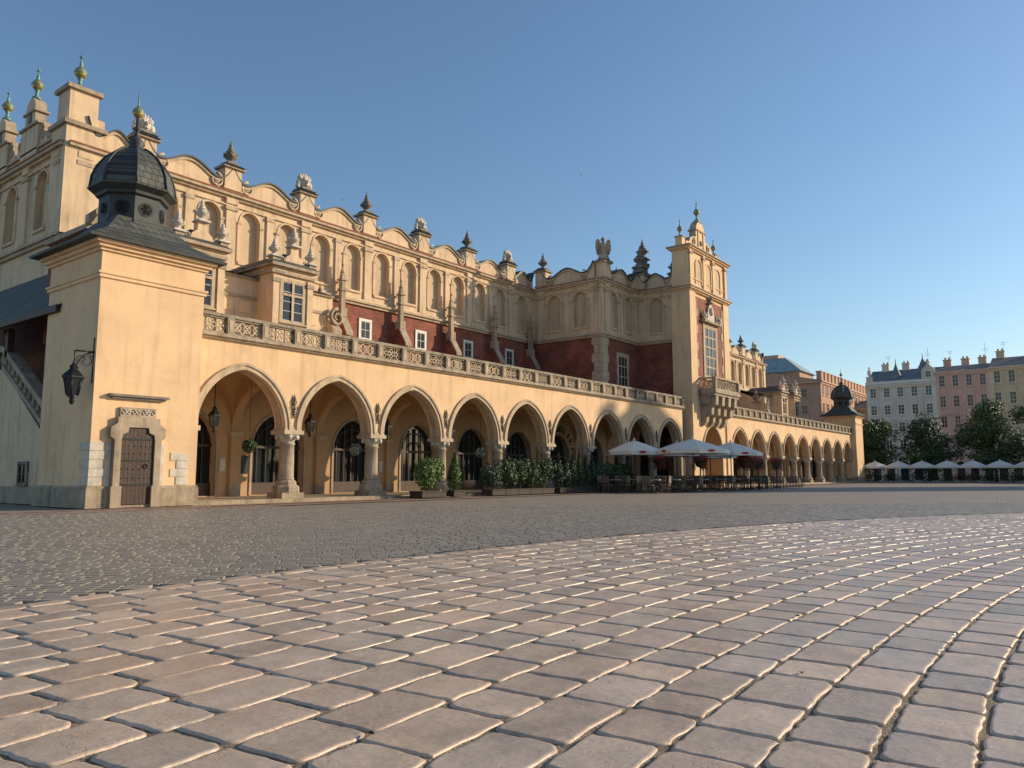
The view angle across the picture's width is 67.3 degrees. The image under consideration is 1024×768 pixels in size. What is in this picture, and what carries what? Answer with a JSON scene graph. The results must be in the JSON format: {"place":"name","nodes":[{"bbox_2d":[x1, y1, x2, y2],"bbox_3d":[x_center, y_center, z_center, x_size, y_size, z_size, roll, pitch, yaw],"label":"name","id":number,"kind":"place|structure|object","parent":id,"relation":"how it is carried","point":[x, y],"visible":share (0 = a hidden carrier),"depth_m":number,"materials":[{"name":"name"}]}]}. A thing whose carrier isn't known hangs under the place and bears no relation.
{"place":"outdoors","nodes":[
{"label":"outdoors","id":0,"kind":"place"},
{"bbox_2d":[0,513,1023,767],"bbox_3d":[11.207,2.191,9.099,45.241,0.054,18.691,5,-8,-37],"label":"stone paving","id":1,"kind":"structure","parent":0,"point":[940,721],"depth_m":4.61,"materials":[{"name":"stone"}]},
{"bbox_2d":[129,563,807,733],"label":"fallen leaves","id":2,"kind":"object","parent":1,"relation":"on","point":[371,732],"visible":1,"depth_m":4.25,"materials":[{"name":"brown plant"}]},
{"bbox_2d":[0,479,1023,591],"bbox_3d":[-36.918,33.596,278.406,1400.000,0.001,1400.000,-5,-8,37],"label":"ground","id":3,"kind":"structure","parent":0,"point":[914,491],"depth_m":36.70,"materials":[{"name":"grey stone"}]},
{"bbox_2d":[409,456,446,497],"bbox_3d":[-3.819,4.301,35.648,1.036,1.872,1.933,-5,-8,37],"label":"potted shrub","id":4,"kind":"object","parent":3,"relation":"on","point":[429,471],"visible":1,"depth_m":35.20,"materials":[{"name":"green plant"}]},
{"bbox_2d":[0,52,866,508],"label":"cloth hall","id":5,"kind":"structure","parent":3,"relation":"on","point":[184,290],"depth_m":38.57,"materials":[{"name":"paint"}]},
{"bbox_2d":[62,337,94,403],"bbox_3d":[-13.822,-0.453,24.503,0.598,2.225,0.955,-5,-8,37],"label":"wall lantern","id":6,"kind":"object","parent":5,"relation":"attached to","point":[73,377],"depth_m":24.25,"materials":[{"name":"metal"}]},
{"bbox_2d":[208,384,220,432],"bbox_3d":[-11.680,0.632,30.246,0.468,2.550,0.540,-5,-8,37],"label":"hanging lantern","id":7,"kind":"object","parent":5,"relation":"hanging from","point":[214,414],"visible":0.98,"depth_m":30.05,"materials":[{"name":"metal"}]},
{"bbox_2d":[242,381,256,452],"bbox_3d":[-11.047,1.310,32.488,0.634,3.278,0.631,-5,-8,37],"label":"hanging flower basket","id":8,"kind":"object","parent":5,"relation":"hanging from","point":[249,445],"visible":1,"depth_m":32.23,"materials":[{"name":"green plant"}]},
{"bbox_2d":[304,400,315,436],"bbox_3d":[-8.880,1.054,33.871,0.468,2.550,0.540,-5,-8,37],"label":"hanging lantern","id":9,"kind":"object","parent":5,"relation":"hanging from","point":[309,421],"visible":0.97,"depth_m":33.67,"materials":[{"name":"metal"}]},
{"bbox_2d":[349,411,361,455],"bbox_3d":[-7.118,1.622,35.121,0.592,3.288,0.600,-5,-8,37],"label":"hanging flower basket","id":10,"kind":"object","parent":5,"relation":"hanging from","point":[354,449],"visible":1,"depth_m":34.85,"materials":[{"name":"green plant"}]},
{"bbox_2d":[384,416,391,440],"bbox_3d":[-6.080,1.477,37.496,0.468,2.550,0.540,-5,-8,37],"label":"hanging lantern","id":11,"kind":"object","parent":5,"relation":"hanging from","point":[387,429],"visible":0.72,"depth_m":37.28,"materials":[{"name":"metal"}]},
{"bbox_2d":[449,427,455,442],"bbox_3d":[-3.279,1.900,41.121,0.468,2.550,0.540,-5,-8,37],"label":"hanging lantern","id":12,"kind":"object","parent":5,"relation":"hanging from","point":[453,432],"visible":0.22,"depth_m":40.95,"materials":[{"name":"metal"}]},
{"bbox_2d":[475,412,484,457],"bbox_3d":[-1.732,2.417,42.103,0.614,3.251,0.598,-5,-8,37],"label":"hanging flower basket","id":13,"kind":"object","parent":5,"relation":"hanging from","point":[480,452],"visible":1,"depth_m":41.84,"materials":[{"name":"green plant"}]},
{"bbox_2d":[555,426,573,449],"bbox_3d":[3.253,3.831,53.800,0.040,1.751,4.013,-5,-8,37],"label":"cafe sign","id":14,"kind":"object","parent":5,"relation":"attached to","point":[570,441],"visible":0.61,"depth_m":54.68,"materials":[{"name":"metal"}]},
{"bbox_2d":[0,482,874,515],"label":"paving band","id":15,"kind":"object","parent":3,"relation":"on","point":[295,502],"visible":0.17,"depth_m":27.92,"materials":[{"name":"grey stone"}]},
{"bbox_2d":[601,476,612,492],"bbox_3d":[5.575,5.864,45.022,0.502,0.981,0.562,-5,-8,37],"label":"cafe chair","id":16,"kind":"object","parent":15,"relation":"on","point":[604,479],"visible":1,"depth_m":44.90,"materials":[{"name":"wicker"}]},
{"bbox_2d":[614,476,624,491],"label":"cafe chair","id":17,"kind":"object","parent":15,"relation":"on","point":[617,484],"visible":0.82,"depth_m":46.30,"materials":[{"name":"wicker"}]},
{"bbox_2d":[619,476,630,491],"bbox_3d":[6.822,6.031,46.460,0.502,0.981,0.562,-7,-9,44],"label":"cafe chair","id":18,"kind":"object","parent":15,"relation":"on","point":[623,478],"visible":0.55,"depth_m":46.36,"materials":[{"name":"wicker"}]},
{"bbox_2d":[683,457,737,488],"bbox_3d":[14.753,6.083,57.182,3.706,3.360,3.710,-5,-8,37],"label":"cafe umbrella","id":19,"kind":"object","parent":15,"relation":"on","point":[710,458],"visible":0.13,"depth_m":57.08,"materials":[{"name":"fabric"}]},
{"bbox_2d":[442,451,465,496],"bbox_3d":[-2.772,4.310,37.045,0.766,2.178,0.860,-5,-8,37],"label":"potted shrub","id":20,"kind":"object","parent":3,"relation":"on","point":[454,474],"visible":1,"depth_m":36.83,"materials":[{"name":"green plant"}]},
{"bbox_2d":[478,459,506,494],"bbox_3d":[-0.975,4.737,39.240,0.991,1.839,1.891,-5,-8,37],"label":"hedge planter","id":21,"kind":"object","parent":3,"relation":"on","point":[492,476],"visible":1,"depth_m":38.90,"materials":[{"name":"green plant"}]},
{"bbox_2d":[499,456,518,494],"bbox_3d":[-0.233,4.756,40.109,1.043,2.002,1.805,-5,-8,37],"label":"hedge planter","id":22,"kind":"object","parent":3,"relation":"on","point":[510,474],"visible":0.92,"depth_m":39.87,"materials":[{"name":"green plant"}]},
{"bbox_2d":[0,513,1020,611],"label":"edging stones","id":23,"kind":"object","parent":3,"relation":"on","point":[80,598],"visible":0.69,"depth_m":8.92,"materials":[{"name":"stone"}]},
{"bbox_2d":[0,503,1023,606],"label":"cobblestones","id":24,"kind":"structure","parent":3,"relation":"on","point":[46,557],"depth_m":14.48,"materials":[{"name":"stone"}]},
{"bbox_2d":[512,455,530,493],"bbox_3d":[0.411,4.822,41.032,0.986,2.084,1.611,-5,-8,37],"label":"hedge planter","id":25,"kind":"object","parent":3,"relation":"on","point":[520,465],"visible":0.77,"depth_m":40.84,"materials":[{"name":"green plant"}]},
{"bbox_2d":[524,457,542,493],"bbox_3d":[1.058,4.945,41.747,1.104,2.006,1.657,-5,-8,37],"label":"hedge planter","id":26,"kind":"object","parent":3,"relation":"on","point":[533,471],"visible":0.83,"depth_m":41.56,"materials":[{"name":"green plant"}]},
{"bbox_2d":[536,457,556,493],"bbox_3d":[1.824,5.042,42.730,1.100,2.041,1.751,-5,-8,37],"label":"hedge planter","id":27,"kind":"object","parent":3,"relation":"on","point":[547,472],"visible":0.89,"depth_m":42.48,"materials":[{"name":"green plant"}]},
{"bbox_2d":[553,451,567,492],"bbox_3d":[2.636,4.983,43.554,0.730,2.348,0.811,-5,-8,37],"label":"potted conifer","id":28,"kind":"object","parent":3,"relation":"on","point":[558,476],"visible":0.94,"depth_m":43.41,"materials":[{"name":"green plant"}]},
{"bbox_2d":[560,454,573,492],"bbox_3d":[3.079,5.118,44.127,0.720,2.213,0.796,-5,-8,37],"label":"potted conifer","id":29,"kind":"object","parent":3,"relation":"on","point":[567,473],"visible":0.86,"depth_m":44.00,"materials":[{"name":"green plant"}]},
{"bbox_2d":[569,452,580,492],"bbox_3d":[3.526,5.117,44.706,0.729,2.350,0.800,-5,-8,37],"label":"potted conifer","id":30,"kind":"object","parent":3,"relation":"on","point":[573,469],"visible":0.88,"depth_m":44.57,"materials":[{"name":"green plant"}]},
{"bbox_2d":[575,453,587,491],"bbox_3d":[3.952,5.193,45.263,0.720,2.328,0.802,-5,-8,37],"label":"potted conifer","id":31,"kind":"object","parent":3,"relation":"on","point":[580,472],"visible":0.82,"depth_m":45.14,"materials":[{"name":"green plant"}]},
{"bbox_2d":[582,454,593,491],"bbox_3d":[4.403,5.304,45.842,0.720,2.240,0.795,-5,-8,37],"label":"potted conifer","id":32,"kind":"object","parent":3,"relation":"on","point":[587,472],"visible":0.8,"depth_m":45.70,"materials":[{"name":"green plant"}]},
{"bbox_2d":[588,453,600,491],"bbox_3d":[4.833,5.334,46.403,0.720,2.312,0.820,-5,-8,37],"label":"potted conifer","id":33,"kind":"object","parent":3,"relation":"on","point":[592,466],"visible":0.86,"depth_m":46.29,"materials":[{"name":"green plant"}]},
{"bbox_2d":[595,462,609,491],"bbox_3d":[5.431,5.673,47.127,0.890,1.805,1.566,-5,-8,37],"label":"hedge planter","id":34,"kind":"object","parent":3,"relation":"on","point":[602,469],"visible":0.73,"depth_m":47.00,"materials":[{"name":"green plant"}]},
{"bbox_2d":[597,476,608,491],"bbox_3d":[5.439,5.986,46.069,0.562,0.981,0.502,-6,-9,40],"label":"cafe chair","id":35,"kind":"object","parent":3,"relation":"on","point":[599,479],"visible":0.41,"depth_m":46.04,"materials":[{"name":"wicker"}]},
{"bbox_2d":[605,462,618,490],"bbox_3d":[6.108,5.769,48.035,0.925,1.825,1.558,-5,-8,37],"label":"hedge planter","id":36,"kind":"object","parent":3,"relation":"on","point":[612,472],"visible":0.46,"depth_m":47.86,"materials":[{"name":"green plant"}]},
{"bbox_2d":[611,463,626,490],"bbox_3d":[6.776,5.880,48.847,0.921,1.792,1.554,-5,-8,37],"label":"hedge planter","id":37,"kind":"object","parent":3,"relation":"on","point":[618,468],"visible":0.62,"depth_m":48.61,"materials":[{"name":"green plant"}]},
{"bbox_2d":[619,476,630,492],"bbox_3d":[6.630,5.880,45.161,0.562,0.981,0.502,-4,-8,29],"label":"cafe chair","id":38,"kind":"object","parent":3,"relation":"on","point":[628,479],"visible":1,"depth_m":45.04,"materials":[{"name":"wicker"}]},
{"bbox_2d":[621,463,634,490],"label":"hedge planter","id":39,"kind":"object","parent":3,"relation":"on","point":[628,471],"visible":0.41,"depth_m":49.41,"materials":[{"name":"green plant"}]},
{"bbox_2d":[605,438,664,490],"bbox_3d":[7.952,5.203,49.849,3.614,3.410,3.618,-5,-8,37],"label":"cafe umbrella","id":40,"kind":"object","parent":3,"relation":"on","point":[634,448],"visible":0.9,"depth_m":48.88,"materials":[{"name":"fabric"}]},
{"bbox_2d":[636,476,648,492],"bbox_3d":[7.535,5.803,44.502,0.502,0.981,0.562,6,-9,-43],"label":"cafe chair","id":41,"kind":"object","parent":3,"relation":"on","point":[638,479],"visible":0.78,"depth_m":44.55,"materials":[{"name":"wicker"}]},
{"bbox_2d":[642,476,653,492],"bbox_3d":[7.670,5.680,43.451,0.502,0.981,0.562,-4,-8,32],"label":"cafe chair","id":42,"kind":"object","parent":3,"relation":"on","point":[645,479],"visible":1,"depth_m":43.27,"materials":[{"name":"wicker"}]},
{"bbox_2d":[652,455,666,489],"bbox_3d":[10.014,5.945,51.964,1.111,2.425,1.106,-5,-8,37],"label":"flower stand","id":43,"kind":"object","parent":3,"relation":"on","point":[659,461],"visible":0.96,"depth_m":51.79,"materials":[{"name":"plant"}]},
{"bbox_2d":[655,476,665,491],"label":"cafe chair","id":44,"kind":"object","parent":3,"relation":"on","point":[662,478],"visible":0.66,"depth_m":44.79,"materials":[{"name":"wicker"}]},
{"bbox_2d":[660,476,671,492],"bbox_3d":[8.723,5.697,43.592,0.562,0.981,0.502,-3,-7,27],"label":"cafe chair","id":45,"kind":"object","parent":3,"relation":"on","point":[669,480],"visible":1,"depth_m":43.48,"materials":[{"name":"wicker"}]},
{"bbox_2d":[667,479,680,492],"bbox_3d":[9.596,6.031,45.509,0.847,0.760,0.860,-5,-8,37],"label":"cafe table","id":46,"kind":"object","parent":3,"relation":"on","point":[674,491],"visible":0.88,"depth_m":45.44,"materials":[{"name":"metal"}]},
{"bbox_2d":[648,440,700,489],"bbox_3d":[11.471,5.620,53.426,3.706,3.410,3.710,-5,-8,37],"label":"cafe umbrella","id":47,"kind":"object","parent":3,"relation":"on","point":[675,455],"visible":0.25,"depth_m":53.38,"materials":[{"name":"fabric"}]},
{"bbox_2d":[675,476,684,491],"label":"cafe chair","id":48,"kind":"object","parent":3,"relation":"on","point":[682,480],"visible":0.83,"depth_m":46.24,"materials":[{"name":"wicker"}]},
{"bbox_2d":[675,476,686,491],"bbox_3d":[10.281,6.063,46.731,0.502,0.981,0.562,-5,-8,34],"label":"cafe chair","id":49,"kind":"object","parent":3,"relation":"on","point":[679,485],"visible":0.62,"depth_m":46.69,"materials":[{"name":"wicker"}]},
{"bbox_2d":[687,476,695,491],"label":"cafe chair","id":50,"kind":"object","parent":3,"relation":"on","point":[692,477],"visible":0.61,"depth_m":48.09,"materials":[{"name":"wicker"}]},
{"bbox_2d":[656,436,729,490],"bbox_3d":[11.416,5.016,48.463,4.260,3.460,4.264,-3,-7,26],"label":"cafe umbrella","id":51,"kind":"object","parent":3,"relation":"on","point":[692,446],"visible":0.98,"depth_m":47.38,"materials":[{"name":"fabric"}]},
{"bbox_2d":[692,476,703,491],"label":"cafe chair","id":52,"kind":"object","parent":3,"relation":"on","point":[700,480],"visible":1,"depth_m":46.74,"materials":[{"name":"wicker"}]},
{"bbox_2d":[691,454,708,489],"bbox_3d":[12.786,5.965,52.106,1.075,2.418,1.105,-5,-8,37],"label":"flower stand","id":53,"kind":"object","parent":3,"relation":"on","point":[700,461],"visible":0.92,"depth_m":51.93,"materials":[{"name":"plant"}]},
{"bbox_2d":[703,476,711,490],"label":"cafe chair","id":54,"kind":"object","parent":3,"relation":"on","point":[709,478],"visible":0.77,"depth_m":49.58,"materials":[{"name":"wicker"}]},
{"bbox_2d":[710,476,719,490],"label":"cafe chair","id":55,"kind":"object","parent":3,"relation":"on","point":[714,480],"visible":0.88,"depth_m":49.83,"materials":[{"name":"wicker"}]},
{"bbox_2d":[717,475,725,488],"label":"cafe chair","id":56,"kind":"object","parent":3,"relation":"on","point":[723,482],"visible":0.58,"depth_m":54.99,"materials":[{"name":"wicker"}]},
{"bbox_2d":[725,476,735,490],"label":"cafe chair","id":57,"kind":"object","parent":3,"relation":"on","point":[733,479],"visible":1,"depth_m":50.09,"materials":[{"name":"wicker"}]},
{"bbox_2d":[726,475,735,489],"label":"cafe chair","id":58,"kind":"object","parent":3,"relation":"on","point":[729,477],"visible":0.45,"depth_m":51.37,"materials":[{"name":"wicker"}]},
{"bbox_2d":[702,440,762,489],"bbox_3d":[14.899,5.490,52.316,4.032,3.410,4.034,-5,-8,37],"label":"cafe umbrella","id":59,"kind":"object","parent":3,"relation":"on","point":[735,449],"visible":0.68,"depth_m":51.35,"materials":[{"name":"fabric"}]},
{"bbox_2d":[736,475,743,489],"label":"cafe chair","id":60,"kind":"object","parent":3,"relation":"on","point":[740,478],"visible":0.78,"depth_m":52.81,"materials":[{"name":"wicker"}]},
{"bbox_2d":[735,455,751,489],"bbox_3d":[16.055,6.097,53.248,1.104,2.420,1.128,-5,-8,37],"label":"flower stand","id":61,"kind":"object","parent":3,"relation":"on","point":[742,461],"visible":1,"depth_m":53.10,"materials":[{"name":"plant"}]},
{"bbox_2d":[744,456,757,488],"bbox_3d":[17.088,6.314,55.102,1.092,2.420,1.147,-5,-8,37],"label":"flower stand","id":62,"kind":"object","parent":3,"relation":"on","point":[754,460],"visible":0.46,"depth_m":54.87,"materials":[{"name":"plant"}]},
{"bbox_2d":[747,475,756,488],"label":"cafe chair","id":63,"kind":"object","parent":3,"relation":"on","point":[753,477],"visible":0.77,"depth_m":54.51,"materials":[{"name":"wicker"}]},
{"bbox_2d":[755,457,765,487],"bbox_3d":[19.167,6.863,59.896,1.076,2.438,1.095,-5,-8,37],"label":"flower stand","id":64,"kind":"object","parent":3,"relation":"on","point":[760,463],"visible":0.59,"depth_m":59.74,"materials":[{"name":"plant"}]},
{"bbox_2d":[769,457,783,486],"bbox_3d":[21.261,7.097,61.805,1.095,2.416,1.073,-5,-8,37],"label":"flower stand","id":65,"kind":"object","parent":3,"relation":"on","point":[775,463],"visible":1,"depth_m":61.72,"materials":[{"name":"plant"}]},
{"bbox_2d":[766,380,864,477],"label":"walls","id":66,"kind":"structure","parent":3,"relation":"on","point":[813,400],"depth_m":147.08,"materials":[{"name":"paint"}]},
{"bbox_2d":[765,373,818,383],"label":"roof","id":67,"kind":"structure","parent":66,"relation":"on","point":[773,378],"depth_m":150.86,"materials":[{"name":"ceramic"}]},
{"bbox_2d":[763,355,865,425],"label":"roof","id":68,"kind":"structure","parent":66,"relation":"on","point":[779,364],"depth_m":152.54,"materials":[{"name":"metal"}]},
{"bbox_2d":[821,384,866,479],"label":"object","id":69,"kind":"structure","parent":3,"relation":"on","point":[827,395],"depth_m":149.67,"materials":[{"name":"glass"}]},
{"bbox_2d":[820,380,866,456],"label":"cornices","id":70,"kind":"object","parent":69,"relation":"attached to","point":[835,385],"visible":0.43,"depth_m":149.27,"materials":[{"name":"stone"}]},
{"bbox_2d":[854,401,870,478],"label":"beige townhouse","id":71,"kind":"structure","parent":3,"relation":"on","point":[860,407],"depth_m":163.78,"materials":[{"name":"paint"}]},
{"bbox_2d":[864,461,888,481],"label":"cafe umbrella","id":72,"kind":"object","parent":3,"relation":"on","point":[874,465],"visible":0.91,"depth_m":102.69,"materials":[{"name":"fabric"}]},
{"bbox_2d":[862,418,905,479],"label":"tree","id":73,"kind":"object","parent":3,"relation":"on","point":[877,432],"visible":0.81,"depth_m":110.35,"materials":[{"name":"green plant"}]},
{"bbox_2d":[884,460,909,481],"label":"cafe umbrella","id":74,"kind":"object","parent":3,"relation":"on","point":[896,465],"visible":0.94,"depth_m":100.66,"materials":[{"name":"fabric"}]},
{"bbox_2d":[865,349,941,479],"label":"white townhouse","id":75,"kind":"structure","parent":3,"relation":"on","point":[902,397],"depth_m":136.72,"materials":[{"name":"paint"}]},
{"bbox_2d":[869,385,938,479],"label":"windows","id":76,"kind":"structure","parent":75,"relation":"in","point":[914,391],"depth_m":136.19,"materials":[{"name":"grey glass"}]},
{"bbox_2d":[908,460,933,481],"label":"cafe umbrella","id":77,"kind":"object","parent":3,"relation":"on","point":[922,464],"visible":0.99,"depth_m":98.65,"materials":[{"name":"fabric"}]},
{"bbox_2d":[895,411,967,480],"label":"tree","id":78,"kind":"object","parent":3,"relation":"on","point":[921,432],"visible":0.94,"depth_m":108.53,"materials":[{"name":"green plant"}]},
{"bbox_2d":[865,473,1023,482],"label":"hedge","id":79,"kind":"object","parent":3,"relation":"on","point":[970,477],"visible":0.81,"depth_m":99.26,"materials":[{"name":"green plant"}]},
{"bbox_2d":[932,459,959,481],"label":"cafe umbrella","id":80,"kind":"object","parent":3,"relation":"on","point":[947,464],"visible":0.94,"depth_m":96.60,"materials":[{"name":"fabric"}]},
{"bbox_2d":[934,343,994,479],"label":"pink townhouse","id":81,"kind":"structure","parent":3,"relation":"on","point":[963,389],"depth_m":131.13,"materials":[{"name":"paint"}]},
{"bbox_2d":[938,372,994,479],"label":"windows","id":82,"kind":"structure","parent":81,"relation":"in","point":[956,398],"depth_m":130.75,"materials":[{"name":"grey glass"}]},
{"bbox_2d":[958,459,985,482],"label":"cafe umbrella","id":83,"kind":"object","parent":3,"relation":"on","point":[972,464],"visible":1,"depth_m":94.64,"materials":[{"name":"fabric"}]},
{"bbox_2d":[950,398,1023,481],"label":"tree","id":84,"kind":"object","parent":3,"relation":"on","point":[979,435],"visible":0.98,"depth_m":99.87,"materials":[{"name":"green plant"}]},
{"bbox_2d":[985,459,1013,482],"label":"cafe umbrella","id":85,"kind":"object","parent":3,"relation":"on","point":[999,463],"visible":0.95,"depth_m":92.70,"materials":[{"name":"fabric"}]},
{"bbox_2d":[988,342,1023,479],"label":"yellow townhouse","id":86,"kind":"structure","parent":3,"relation":"on","point":[1006,381],"depth_m":126.92,"materials":[{"name":"paint"}]},
{"bbox_2d":[993,368,1023,479],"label":"windows","id":87,"kind":"structure","parent":86,"relation":"in","point":[1011,373],"depth_m":126.60,"materials":[{"name":"grey glass"}]},
{"bbox_2d":[1012,461,1023,467],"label":"cafe umbrella","id":88,"kind":"object","parent":3,"relation":"on","point":[1020,465],"visible":1,"depth_m":91.24,"materials":[{"name":"fabric"}]},
{"bbox_2d":[0,0,1023,385],"label":"sky","id":89,"kind":"structure","parent":0,"point":[856,167],"materials":[{"name":"blue"}]},
{"bbox_2d":[758,476,803,489],"bbox_3d":[19.647,7.125,55.713,0.056,0.950,11.086,-5,-8,35],"label":"cafe railing","id":90,"kind":"object","parent":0,"point":[786,485],"visible":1,"depth_m":55.31,"materials":[{"name":"metal"}]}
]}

